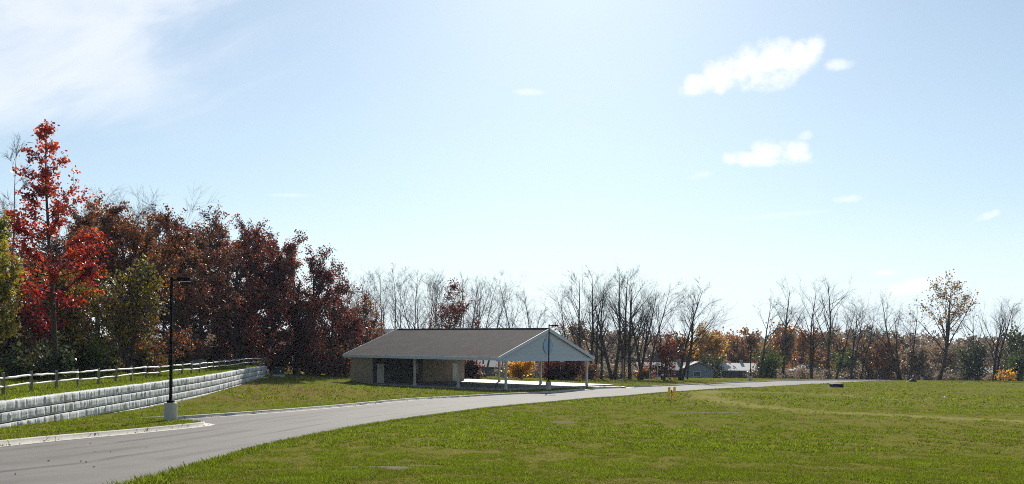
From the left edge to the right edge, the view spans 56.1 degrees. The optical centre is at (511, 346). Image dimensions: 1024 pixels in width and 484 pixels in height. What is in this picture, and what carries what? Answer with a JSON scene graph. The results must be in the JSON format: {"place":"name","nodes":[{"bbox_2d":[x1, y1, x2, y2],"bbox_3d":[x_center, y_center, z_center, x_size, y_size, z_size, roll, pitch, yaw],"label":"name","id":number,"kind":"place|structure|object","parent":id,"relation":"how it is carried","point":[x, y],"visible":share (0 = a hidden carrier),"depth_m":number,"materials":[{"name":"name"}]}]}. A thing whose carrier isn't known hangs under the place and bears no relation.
{"place":"outdoors","nodes":[
{"label":"outdoors","id":0,"kind":"place"},
{"bbox_2d":[0,352,208,397],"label":"terrace ground","id":1,"kind":"structure","parent":0,"point":[58,382],"depth_m":57.55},
{"bbox_2d":[0,210,27,343],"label":"elm tree","id":2,"kind":"object","parent":1,"relation":"on","point":[8,324],"visible":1,"depth_m":52.13,"materials":[{"name":"green plant"}]},
{"bbox_2d":[0,133,38,302],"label":"bare tree","id":3,"kind":"object","parent":1,"relation":"on","point":[23,182],"visible":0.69,"depth_m":75.06,"materials":[{"name":"brown plant"}]},
{"bbox_2d":[0,320,46,377],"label":"forest shrub","id":4,"kind":"object","parent":1,"relation":"on","point":[5,348],"visible":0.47,"depth_m":61.33,"materials":[{"name":"green plant"}]},
{"bbox_2d":[0,237,67,350],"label":"oak tree","id":5,"kind":"object","parent":1,"relation":"on","point":[21,254],"visible":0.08,"depth_m":99.47,"materials":[{"name":"brown plant"}]},
{"bbox_2d":[0,283,73,376],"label":"understory maple","id":6,"kind":"object","parent":1,"relation":"on","point":[27,317],"visible":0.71,"depth_m":63.09,"materials":[{"name":"red plant"}]},
{"bbox_2d":[0,331,84,380],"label":"forest shrub","id":7,"kind":"object","parent":1,"relation":"on","point":[44,364],"visible":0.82,"depth_m":59.65,"materials":[{"name":"green plant"}]},
{"bbox_2d":[21,269,86,358],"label":"young elm","id":8,"kind":"object","parent":1,"relation":"on","point":[63,286],"visible":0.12,"depth_m":68.00,"materials":[{"name":"green plant"}]},
{"bbox_2d":[0,119,114,377],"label":"maple tree","id":9,"kind":"object","parent":1,"relation":"on","point":[42,190],"visible":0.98,"depth_m":58.96,"materials":[{"name":"red plant"}]},
{"bbox_2d":[24,222,97,342],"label":"oak tree","id":10,"kind":"object","parent":1,"relation":"on","point":[57,252],"visible":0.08,"depth_m":105.81,"materials":[{"name":"brown plant"}]},
{"bbox_2d":[17,262,113,376],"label":"young elm","id":11,"kind":"object","parent":1,"relation":"on","point":[72,326],"visible":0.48,"depth_m":67.52,"materials":[{"name":"green plant"}]},
{"bbox_2d":[51,329,118,376],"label":"forest shrub","id":12,"kind":"object","parent":1,"relation":"on","point":[97,355],"visible":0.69,"depth_m":67.67,"materials":[{"name":"green plant"}]},
{"bbox_2d":[41,188,145,338],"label":"oak tree","id":13,"kind":"object","parent":1,"relation":"on","point":[90,220],"visible":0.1,"depth_m":89.97,"materials":[{"name":"brown plant"}]},
{"bbox_2d":[84,336,128,373],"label":"forest shrub","id":14,"kind":"object","parent":1,"relation":"on","point":[111,364],"visible":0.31,"depth_m":74.09,"materials":[{"name":"green plant"}]},
{"bbox_2d":[54,185,166,291],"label":"bare tree","id":15,"kind":"object","parent":1,"relation":"on","point":[139,215],"visible":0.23,"depth_m":114.62,"materials":[{"name":"brown plant"}]},
{"bbox_2d":[81,249,169,373],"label":"young elm","id":16,"kind":"object","parent":1,"relation":"on","point":[137,311],"visible":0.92,"depth_m":72.43,"materials":[{"name":"green plant"}]},
{"bbox_2d":[0,357,262,394],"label":"rail fence","id":17,"kind":"object","parent":1,"relation":"on","point":[31,375],"visible":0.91,"depth_m":58.84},
{"bbox_2d":[59,201,211,371],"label":"oak tree","id":18,"kind":"object","parent":1,"relation":"on","point":[135,239],"visible":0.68,"depth_m":78.54,"materials":[{"name":"brown plant"}]},
{"bbox_2d":[132,336,167,371],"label":"forest shrub","id":19,"kind":"object","parent":1,"relation":"on","point":[139,361],"visible":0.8,"depth_m":79.62,"materials":[{"name":"green plant"}]},
{"bbox_2d":[114,209,213,345],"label":"oak tree","id":20,"kind":"object","parent":1,"relation":"on","point":[159,231],"visible":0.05,"depth_m":113.93,"materials":[{"name":"brown plant"}]},
{"bbox_2d":[0,320,349,375],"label":"undergrowth","id":21,"kind":"object","parent":1,"relation":"on","point":[153,339],"visible":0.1,"depth_m":114.64,"materials":[{"name":"green plant"}]},
{"bbox_2d":[135,203,216,367],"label":"oak tree","id":22,"kind":"object","parent":1,"relation":"on","point":[187,307],"visible":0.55,"depth_m":93.57,"materials":[{"name":"brown plant"}]},
{"bbox_2d":[104,186,250,335],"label":"bare tree","id":23,"kind":"object","parent":1,"relation":"on","point":[172,213],"visible":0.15,"depth_m":117.98,"materials":[{"name":"brown plant"}]},
{"bbox_2d":[173,334,210,363],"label":"forest shrub","id":24,"kind":"object","parent":1,"relation":"on","point":[186,359],"visible":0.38,"depth_m":101.18,"materials":[{"name":"brown plant"}]},
{"bbox_2d":[204,340,232,363],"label":"forest shrub","id":25,"kind":"object","parent":1,"relation":"on","point":[217,353],"visible":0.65,"depth_m":113.19,"materials":[{"name":"green plant"}]},
{"bbox_2d":[186,220,292,363],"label":"oak tree","id":26,"kind":"object","parent":1,"relation":"on","point":[242,272],"visible":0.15,"depth_m":123.89,"materials":[{"name":"brown plant"}]},
{"bbox_2d":[195,200,292,364],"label":"oak tree","id":27,"kind":"object","parent":1,"relation":"on","point":[251,236],"visible":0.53,"depth_m":113.20,"materials":[{"name":"brown plant"}]},
{"bbox_2d":[227,336,260,364],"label":"forest shrub","id":28,"kind":"object","parent":1,"relation":"on","point":[242,353],"visible":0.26,"depth_m":122.03,"materials":[{"name":"brown plant"}]},
{"bbox_2d":[0,380,888,483],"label":"road","id":29,"kind":"structure","parent":0,"point":[119,457],"depth_m":35.52,"materials":[{"name":"asphalt"}]},
{"bbox_2d":[0,388,584,446],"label":"kerb","id":30,"kind":"structure","parent":29,"relation":"on","point":[29,440],"depth_m":45.18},
{"bbox_2d":[646,379,872,386],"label":"kerb","id":31,"kind":"structure","parent":29,"relation":"on","point":[744,382],"depth_m":151.02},
{"bbox_2d":[0,362,1023,483],"bbox_3d":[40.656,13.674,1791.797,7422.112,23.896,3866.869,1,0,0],"label":"meadow ground","id":32,"kind":"structure","parent":0,"point":[677,420],"depth_m":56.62,"materials":[{"name":"plant"}]},
{"bbox_2d":[0,366,269,426],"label":"retaining wall","id":33,"kind":"structure","parent":32,"relation":"on","point":[57,406],"depth_m":53.68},
{"bbox_2d":[164,277,192,420],"bbox_3d":[-16.258,0.314,46.700,1.260,7.370,0.620,1,0,0],"label":"street lamp","id":34,"kind":"object","parent":32,"relation":"on","point":[170,409],"visible":0.92,"depth_m":46.64,"materials":[{"name":"metal"}]},
{"bbox_2d":[132,206,248,361],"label":"oak tree","id":35,"kind":"object","parent":32,"relation":"on","point":[222,278],"visible":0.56,"depth_m":101.83,"materials":[{"name":"brown plant"}]},
{"bbox_2d":[258,339,292,372],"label":"forest shrub","id":36,"kind":"object","parent":32,"relation":"on","point":[275,362],"visible":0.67,"depth_m":118.56,"materials":[{"name":"brown plant"}]},
{"bbox_2d":[240,233,311,371],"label":"oak tree","id":37,"kind":"object","parent":32,"relation":"on","point":[279,319],"visible":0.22,"depth_m":124.41,"materials":[{"name":"brown plant"}]},
{"bbox_2d":[246,229,357,374],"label":"oak tree","id":38,"kind":"object","parent":32,"relation":"on","point":[302,332],"visible":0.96,"depth_m":114.30,"materials":[{"name":"brown plant"}]},
{"bbox_2d":[285,330,334,375],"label":"forest shrub","id":39,"kind":"object","parent":32,"relation":"on","point":[311,360],"visible":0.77,"depth_m":118.06,"materials":[{"name":"brown plant"}]},
{"bbox_2d":[274,243,354,374],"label":"oak tree","id":40,"kind":"object","parent":32,"relation":"on","point":[319,271],"visible":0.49,"depth_m":120.14,"materials":[{"name":"brown plant"}]},
{"bbox_2d":[307,339,354,376],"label":"forest shrub","id":41,"kind":"object","parent":32,"relation":"on","point":[338,357],"visible":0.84,"depth_m":119.43,"materials":[{"name":"brown plant"}]},
{"bbox_2d":[311,266,354,374],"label":"oak tree","id":42,"kind":"object","parent":32,"relation":"on","point":[337,314],"visible":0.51,"depth_m":123.52,"materials":[{"name":"brown plant"}]},
{"bbox_2d":[323,297,366,375],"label":"oak tree","id":43,"kind":"object","parent":32,"relation":"on","point":[358,324],"visible":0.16,"depth_m":127.97,"materials":[{"name":"brown plant"}]},
{"bbox_2d":[317,317,376,375],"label":"oak tree","id":44,"kind":"object","parent":32,"relation":"on","point":[347,329],"visible":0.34,"depth_m":126.95,"materials":[{"name":"brown plant"}]},
{"bbox_2d":[334,284,385,346],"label":"oak tree","id":45,"kind":"object","parent":32,"relation":"on","point":[362,310],"visible":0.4,"depth_m":138.82,"materials":[{"name":"brown plant"}]},
{"bbox_2d":[350,269,395,336],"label":"bare tree","id":46,"kind":"object","parent":32,"relation":"on","point":[381,316],"visible":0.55,"depth_m":170.84,"materials":[{"name":"grey plant"}]},
{"bbox_2d":[379,266,419,329],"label":"bare tree","id":47,"kind":"object","parent":32,"relation":"on","point":[399,286],"visible":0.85,"depth_m":182.28,"materials":[{"name":"grey plant"}]},
{"bbox_2d":[377,272,443,328],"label":"bare tree","id":48,"kind":"object","parent":32,"relation":"on","point":[412,304],"visible":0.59,"depth_m":192.27,"materials":[{"name":"grey plant"}]},
{"bbox_2d":[379,270,457,328],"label":"bare tree","id":49,"kind":"object","parent":32,"relation":"on","point":[417,285],"visible":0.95,"depth_m":173.65,"materials":[{"name":"brown plant"}]},
{"bbox_2d":[425,277,486,327],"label":"oak tree","id":50,"kind":"object","parent":32,"relation":"on","point":[453,311],"visible":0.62,"depth_m":150.48,"materials":[{"name":"brown plant"}]},
{"bbox_2d":[444,275,487,327],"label":"bare tree","id":51,"kind":"object","parent":32,"relation":"on","point":[474,316],"visible":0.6,"depth_m":176.97,"materials":[{"name":"brown plant"}]},
{"bbox_2d":[464,360,484,378],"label":"shrub","id":52,"kind":"object","parent":32,"relation":"on","point":[471,368],"visible":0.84,"depth_m":149.67,"materials":[{"name":"red plant"}]},
{"bbox_2d":[343,328,613,390],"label":"picnic pavilion","id":53,"kind":"structure","parent":32,"relation":"on","point":[429,357],"depth_m":110.04,"materials":[{"name":"grey"}]},
{"bbox_2d":[462,281,517,376],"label":"bare tree","id":54,"kind":"object","parent":32,"relation":"on","point":[488,314],"visible":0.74,"depth_m":181.13,"materials":[{"name":"brown plant"}]},
{"bbox_2d":[475,360,511,375],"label":"house","id":55,"kind":"structure","parent":32,"relation":"on","point":[492,365],"depth_m":190.88,"materials":[{"name":"wood"}]},
{"bbox_2d":[482,287,534,376],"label":"bare tree","id":56,"kind":"object","parent":32,"relation":"on","point":[501,307],"visible":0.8,"depth_m":172.89,"materials":[{"name":"brown plant"}]},
{"bbox_2d":[0,367,1023,483],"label":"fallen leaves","id":57,"kind":"object","parent":32,"relation":"on","point":[571,435],"visible":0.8,"depth_m":32.74,"materials":[{"name":"brown plant"}]},
{"bbox_2d":[507,361,535,378],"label":"tree","id":58,"kind":"object","parent":32,"relation":"on","point":[520,368],"visible":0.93,"depth_m":148.86,"materials":[{"name":"yellow plant"}]},
{"bbox_2d":[502,286,571,327],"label":"bare tree","id":59,"kind":"object","parent":32,"relation":"on","point":[530,320],"visible":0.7,"depth_m":191.05,"materials":[{"name":"brown plant"}]},
{"bbox_2d":[537,361,567,379],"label":"shrub","id":60,"kind":"object","parent":32,"relation":"on","point":[552,364],"visible":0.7,"depth_m":150.38,"materials":[{"name":"red plant"}]},
{"bbox_2d":[538,290,576,341],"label":"bare tree","id":61,"kind":"object","parent":32,"relation":"on","point":[566,333],"visible":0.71,"depth_m":168.68,"materials":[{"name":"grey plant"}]},
{"bbox_2d":[105,325,1023,374],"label":"wood","id":62,"kind":"object","parent":32,"relation":"on","point":[612,353],"visible":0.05,"depth_m":311.25,"materials":[{"name":"brown plant"}]},
{"bbox_2d":[537,272,594,378],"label":"bare tree","id":63,"kind":"object","parent":32,"relation":"on","point":[579,326],"visible":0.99,"depth_m":156.94,"materials":[{"name":"brown plant"}]},
{"bbox_2d":[551,361,593,380],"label":"shrub","id":64,"kind":"object","parent":32,"relation":"on","point":[571,370],"visible":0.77,"depth_m":148.75,"materials":[{"name":"brown plant"}]},
{"bbox_2d":[561,317,588,364],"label":"oak tree","id":65,"kind":"object","parent":32,"relation":"on","point":[582,339],"visible":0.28,"depth_m":205.75,"materials":[{"name":"brown plant"}]},
{"bbox_2d":[563,264,630,378],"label":"bare tree","id":66,"kind":"object","parent":32,"relation":"on","point":[592,342],"visible":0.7,"depth_m":167.76,"materials":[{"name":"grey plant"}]},
{"bbox_2d":[576,273,643,378],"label":"bare tree","id":67,"kind":"object","parent":32,"relation":"on","point":[601,354],"visible":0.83,"depth_m":164.37,"materials":[{"name":"brown plant"}]},
{"bbox_2d":[572,268,665,379],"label":"bare tree","id":68,"kind":"object","parent":32,"relation":"on","point":[614,375],"visible":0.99,"depth_m":159.96,"materials":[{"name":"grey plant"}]},
{"bbox_2d":[593,265,656,378],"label":"bare tree","id":69,"kind":"object","parent":32,"relation":"on","point":[630,350],"visible":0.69,"depth_m":167.57,"materials":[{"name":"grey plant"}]},
{"bbox_2d":[594,266,671,378],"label":"bare tree","id":70,"kind":"object","parent":32,"relation":"on","point":[623,352],"visible":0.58,"depth_m":171.78,"materials":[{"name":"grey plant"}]},
{"bbox_2d":[600,271,669,379],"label":"bare tree","id":71,"kind":"object","parent":32,"relation":"on","point":[640,365],"visible":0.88,"depth_m":162.81,"materials":[{"name":"brown plant"}]},
{"bbox_2d":[624,291,688,379],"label":"bare tree","id":72,"kind":"object","parent":32,"relation":"on","point":[650,306],"visible":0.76,"depth_m":163.62,"materials":[{"name":"brown plant"}]},
{"bbox_2d":[634,359,685,386],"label":"house","id":73,"kind":"structure","parent":32,"relation":"on","point":[676,370],"depth_m":207.58,"materials":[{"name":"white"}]},
{"bbox_2d":[647,332,685,380],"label":"maple tree","id":74,"kind":"object","parent":32,"relation":"on","point":[663,353],"visible":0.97,"depth_m":149.57,"materials":[{"name":"brown plant"}]},
{"bbox_2d":[640,275,700,378],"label":"bare tree","id":75,"kind":"object","parent":32,"relation":"on","point":[653,353],"visible":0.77,"depth_m":173.89,"materials":[{"name":"brown plant"}]},
{"bbox_2d":[323,359,1023,380],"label":"thicket","id":76,"kind":"object","parent":32,"relation":"on","point":[800,372],"visible":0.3,"depth_m":227.76,"materials":[{"name":"brown plant"}]},
{"bbox_2d":[661,331,689,361],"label":"maple tree","id":77,"kind":"object","parent":32,"relation":"on","point":[680,339],"visible":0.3,"depth_m":236.98,"materials":[{"name":"brown plant"}]},
{"bbox_2d":[679,361,715,377],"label":"house","id":78,"kind":"structure","parent":32,"relation":"on","point":[698,369],"depth_m":201.97,"materials":[{"name":"grey wood"}]},
{"bbox_2d":[661,277,736,379],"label":"bare tree","id":79,"kind":"object","parent":32,"relation":"on","point":[692,318],"visible":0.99,"depth_m":156.18,"materials":[{"name":"brown plant"}]},
{"bbox_2d":[678,322,735,362],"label":"maple tree","id":80,"kind":"object","parent":32,"relation":"on","point":[707,346],"visible":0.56,"depth_m":229.37,"materials":[{"name":"orange plant"}]},
{"bbox_2d":[672,295,748,378],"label":"bare tree","id":81,"kind":"object","parent":32,"relation":"on","point":[702,334],"visible":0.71,"depth_m":170.58,"materials":[{"name":"brown plant"}]},
{"bbox_2d":[698,352,726,377],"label":"cedar tree","id":82,"kind":"object","parent":32,"relation":"on","point":[716,364],"visible":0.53,"depth_m":207.32,"materials":[{"name":"green plant"}]},
{"bbox_2d":[716,360,758,377],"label":"house","id":83,"kind":"structure","parent":32,"relation":"on","point":[738,370],"depth_m":220.89,"materials":[{"name":"grey wood"}]},
{"bbox_2d":[721,327,770,362],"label":"maple tree","id":84,"kind":"object","parent":32,"relation":"on","point":[738,353],"visible":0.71,"depth_m":261.89,"materials":[{"name":"brown plant"}]},
{"bbox_2d":[749,342,785,378],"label":"willow tree","id":85,"kind":"object","parent":32,"relation":"on","point":[767,366],"visible":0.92,"depth_m":215.61,"materials":[{"name":"green plant"}]},
{"bbox_2d":[757,321,799,369],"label":"maple tree","id":86,"kind":"object","parent":32,"relation":"on","point":[777,345],"visible":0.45,"depth_m":266.34,"materials":[{"name":"brown plant"}]},
{"bbox_2d":[758,291,813,377],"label":"bare tree","id":87,"kind":"object","parent":32,"relation":"on","point":[763,354],"visible":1,"depth_m":210.13,"materials":[{"name":"brown plant"}]},
{"bbox_2d":[771,277,814,378],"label":"bare tree","id":88,"kind":"object","parent":32,"relation":"on","point":[785,348],"visible":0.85,"depth_m":223.66,"materials":[{"name":"brown plant"}]},
{"bbox_2d":[787,326,826,368],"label":"maple tree","id":89,"kind":"object","parent":32,"relation":"on","point":[802,347],"visible":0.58,"depth_m":273.52,"materials":[{"name":"brown plant"}]},
{"bbox_2d":[782,277,850,378],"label":"bare tree","id":90,"kind":"object","parent":32,"relation":"on","point":[812,352],"visible":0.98,"depth_m":211.98,"materials":[{"name":"brown plant"}]},
{"bbox_2d":[801,275,856,377],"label":"bare tree","id":91,"kind":"object","parent":32,"relation":"on","point":[829,344],"visible":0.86,"depth_m":228.01,"materials":[{"name":"brown plant"}]},
{"bbox_2d":[807,326,855,372],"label":"maple tree","id":92,"kind":"object","parent":32,"relation":"on","point":[824,362],"visible":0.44,"depth_m":283.25,"materials":[{"name":"brown plant"}]},
{"bbox_2d":[830,347,865,379],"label":"willow tree","id":93,"kind":"object","parent":32,"relation":"on","point":[846,362],"visible":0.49,"depth_m":239.00,"materials":[{"name":"green plant"}]},
{"bbox_2d":[825,291,881,378],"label":"bare tree","id":94,"kind":"object","parent":32,"relation":"on","point":[846,343],"visible":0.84,"depth_m":221.37,"materials":[{"name":"brown plant"}]},
{"bbox_2d":[854,346,876,379],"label":"oak tree","id":95,"kind":"object","parent":32,"relation":"on","point":[867,370],"visible":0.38,"depth_m":237.58,"materials":[{"name":"brown plant"}]},
{"bbox_2d":[839,292,894,378],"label":"bare tree","id":96,"kind":"object","parent":32,"relation":"on","point":[856,353],"visible":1,"depth_m":213.53,"materials":[{"name":"brown plant"}]},
{"bbox_2d":[844,301,904,378],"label":"bare tree","id":97,"kind":"object","parent":32,"relation":"on","point":[863,361],"visible":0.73,"depth_m":226.48,"materials":[{"name":"brown plant"}]},
{"bbox_2d":[839,287,918,379],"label":"bare tree","id":98,"kind":"object","parent":32,"relation":"on","point":[898,371],"visible":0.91,"depth_m":220.97,"materials":[{"name":"brown plant"}]},
{"bbox_2d":[855,337,906,379],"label":"oak tree","id":99,"kind":"object","parent":32,"relation":"on","point":[878,357],"visible":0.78,"depth_m":229.39,"materials":[{"name":"brown plant"}]},
{"bbox_2d":[880,295,947,379],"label":"bare tree","id":100,"kind":"object","parent":32,"relation":"on","point":[912,354],"visible":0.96,"depth_m":212.57,"materials":[{"name":"brown plant"}]},
{"bbox_2d":[887,343,940,378],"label":"oak tree","id":101,"kind":"object","parent":32,"relation":"on","point":[917,357],"visible":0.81,"depth_m":235.19,"materials":[{"name":"brown plant"}]},
{"bbox_2d":[906,269,979,379],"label":"poplar tree","id":102,"kind":"object","parent":32,"relation":"on","point":[949,320],"visible":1,"depth_m":210.42,"materials":[{"name":"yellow plant"}]},
{"bbox_2d":[928,340,970,374],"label":"oak tree","id":103,"kind":"object","parent":32,"relation":"on","point":[939,353],"visible":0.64,"depth_m":243.36,"materials":[{"name":"brown plant"}]},
{"bbox_2d":[947,301,991,380],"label":"bare tree","id":104,"kind":"object","parent":32,"relation":"on","point":[973,329],"visible":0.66,"depth_m":226.44,"materials":[{"name":"brown plant"}]},
{"bbox_2d":[951,336,993,380],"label":"willow tree","id":105,"kind":"object","parent":32,"relation":"on","point":[968,371],"visible":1,"depth_m":221.26,"materials":[{"name":"green plant"}]},
{"bbox_2d":[971,296,1023,380],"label":"bare tree","id":106,"kind":"object","parent":32,"relation":"on","point":[995,368],"visible":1,"depth_m":217.38,"materials":[{"name":"brown plant"}]},
{"bbox_2d":[993,320,1023,380],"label":"willow tree","id":107,"kind":"object","parent":32,"relation":"on","point":[1011,347],"visible":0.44,"depth_m":216.46,"materials":[{"name":"green plant"}]},
{"bbox_2d":[1004,344,1023,380],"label":"willow tree","id":108,"kind":"object","parent":32,"relation":"on","point":[1018,359],"visible":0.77,"depth_m":204.75,"materials":[{"name":"green plant"}]},
{"bbox_2d":[0,0,1023,389],"label":"sky","id":109,"kind":"structure","parent":0,"point":[741,147],"materials":[{"name":"blue"}]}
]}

